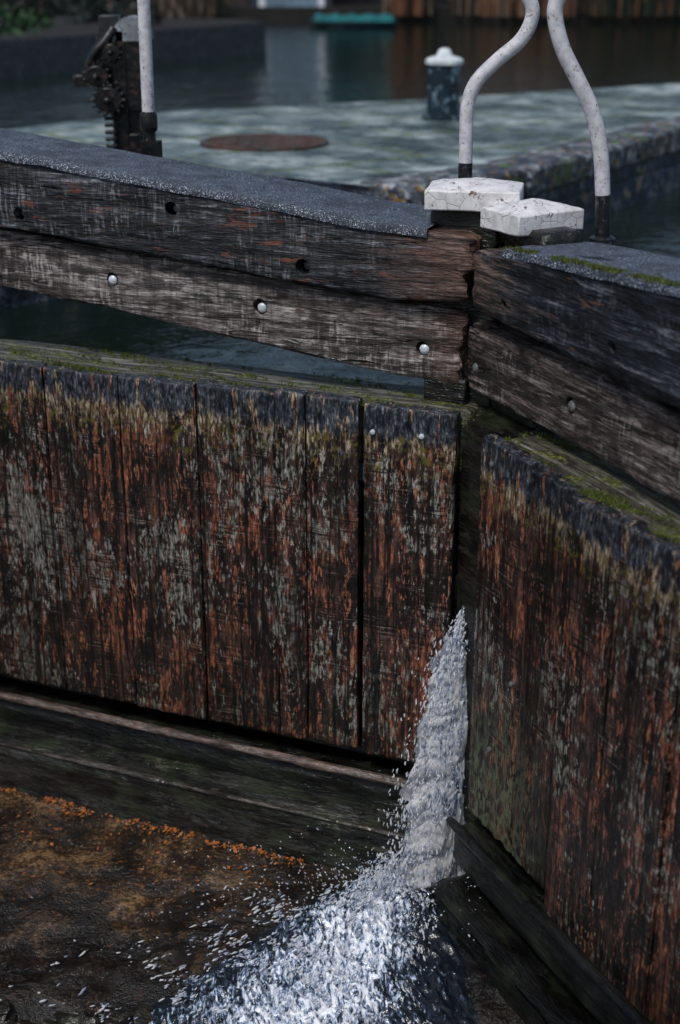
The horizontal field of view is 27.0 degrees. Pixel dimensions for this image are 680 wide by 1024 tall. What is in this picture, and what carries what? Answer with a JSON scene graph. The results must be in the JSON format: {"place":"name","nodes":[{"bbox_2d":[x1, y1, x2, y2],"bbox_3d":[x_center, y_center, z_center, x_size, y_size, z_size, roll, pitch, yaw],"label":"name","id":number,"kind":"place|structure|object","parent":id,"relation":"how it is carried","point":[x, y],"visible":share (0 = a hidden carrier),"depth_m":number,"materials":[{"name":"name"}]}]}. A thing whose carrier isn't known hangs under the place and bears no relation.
{"place":"outdoors","nodes":[
{"label":"outdoors","id":0,"kind":"place"},
{"bbox_2d":[0,16,265,77],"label":"stone bank","id":1,"kind":"structure","parent":0,"point":[63,46],"depth_m":20.97,"materials":[{"name":"stone"}]},
{"bbox_2d":[0,821,481,1023],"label":"splashing water","id":2,"kind":"structure","parent":0,"point":[347,954],"depth_m":4.03,"materials":[{"name":"white liquid"}]},
{"bbox_2d":[0,619,524,1023],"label":"stone apron","id":3,"kind":"object","parent":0,"point":[54,917],"visible":0.12,"depth_m":4.36,"materials":[{"name":"brown stone"}]},
{"bbox_2d":[0,993,153,1023],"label":"mossy rocks","id":4,"kind":"object","parent":3,"relation":"on","point":[141,1011],"visible":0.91,"depth_m":3.89,"materials":[{"name":"stone"}]},
{"bbox_2d":[0,787,305,920],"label":"leaf litter","id":5,"kind":"object","parent":3,"relation":"on","point":[224,845],"visible":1,"depth_m":4.70,"materials":[{"name":"orange plant"}]},
{"bbox_2d":[0,0,539,876],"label":"lock gate","id":6,"kind":"structure","parent":3,"relation":"on","point":[202,570],"depth_m":4.44,"materials":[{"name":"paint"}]},
{"bbox_2d":[360,606,469,909],"bbox_3d":[0.249,0.746,4.244,0.311,0.960,0.495,12,24,27],"label":"water leak","id":7,"kind":"object","parent":6,"relation":"attached to","point":[442,737],"visible":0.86,"depth_m":4.28,"materials":[{"name":"white liquid"}]},
{"bbox_2d":[0,22,679,479],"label":"canal water","id":8,"kind":"structure","parent":0,"point":[300,64],"depth_m":17.33,"materials":[{"name":"teal liquid"}]},
{"bbox_2d":[310,13,397,28],"bbox_3d":[0.300,-10.643,30.846,1.900,0.396,0.899,0,21,0],"label":"moored boat","id":9,"kind":"object","parent":8,"relation":"on","point":[353,20],"visible":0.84,"depth_m":30.52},
{"bbox_2d":[427,0,679,1023],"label":"lock gate","id":10,"kind":"structure","parent":8,"relation":"in","point":[567,848],"depth_m":3.63,"materials":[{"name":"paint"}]},
{"bbox_2d":[0,83,679,527],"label":"lockside pavement","id":11,"kind":"structure","parent":0,"point":[538,145],"depth_m":9.08,"materials":[{"name":"stone"}]},
{"bbox_2d":[73,15,153,153],"bbox_3d":[-0.985,-1.788,6.382,0.391,0.850,0.343,0,21,0],"label":"paddle gear","id":12,"kind":"object","parent":11,"relation":"on","point":[114,53],"visible":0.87,"depth_m":6.22,"materials":[{"name":"black metal"}]},
{"bbox_2d":[200,133,328,150],"bbox_3d":[-0.470,-2.304,8.819,0.800,0.014,0.800,0,21,0],"label":"drain cover","id":13,"kind":"object","parent":11,"relation":"on","point":[263,142],"visible":1,"depth_m":8.79,"materials":[{"name":"metal"}]},
{"bbox_2d":[422,48,462,120],"bbox_3d":[0.735,-3.032,10.037,0.300,0.485,0.300,0,21,0],"label":"mooring bollard","id":14,"kind":"object","parent":11,"relation":"on","point":[443,86],"visible":0.99,"depth_m":9.96,"materials":[{"name":"blue paint"}]},
{"bbox_2d":[0,0,679,18],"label":"reeds","id":15,"kind":"object","parent":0,"point":[185,8],"visible":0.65,"depth_m":32.25,"materials":[{"name":"brown plant"}]},
{"bbox_2d":[15,5,679,22],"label":"bank","id":16,"kind":"structure","parent":0,"point":[441,13],"depth_m":33.21,"materials":[{"name":"soil"}]},
{"bbox_2d":[252,0,331,6],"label":"boathouse","id":17,"kind":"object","parent":16,"relation":"on","point":[291,3],"depth_m":33.64,"materials":[{"name":"stone"}]},
{"bbox_2d":[266,0,316,6],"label":"door","id":18,"kind":"structure","parent":17,"relation":"in","point":[269,3],"depth_m":33.63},
{"bbox_2d":[12,0,662,4],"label":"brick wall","id":19,"kind":"structure","parent":16,"relation":"on","point":[339,2],"depth_m":34.84,"materials":[{"name":"brown brick"}]},
{"bbox_2d":[0,0,679,35],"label":"bank foliage","id":20,"kind":"object","parent":16,"relation":"on","point":[9,25],"visible":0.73,"depth_m":22.38,"materials":[{"name":"green plant"}]}
]}

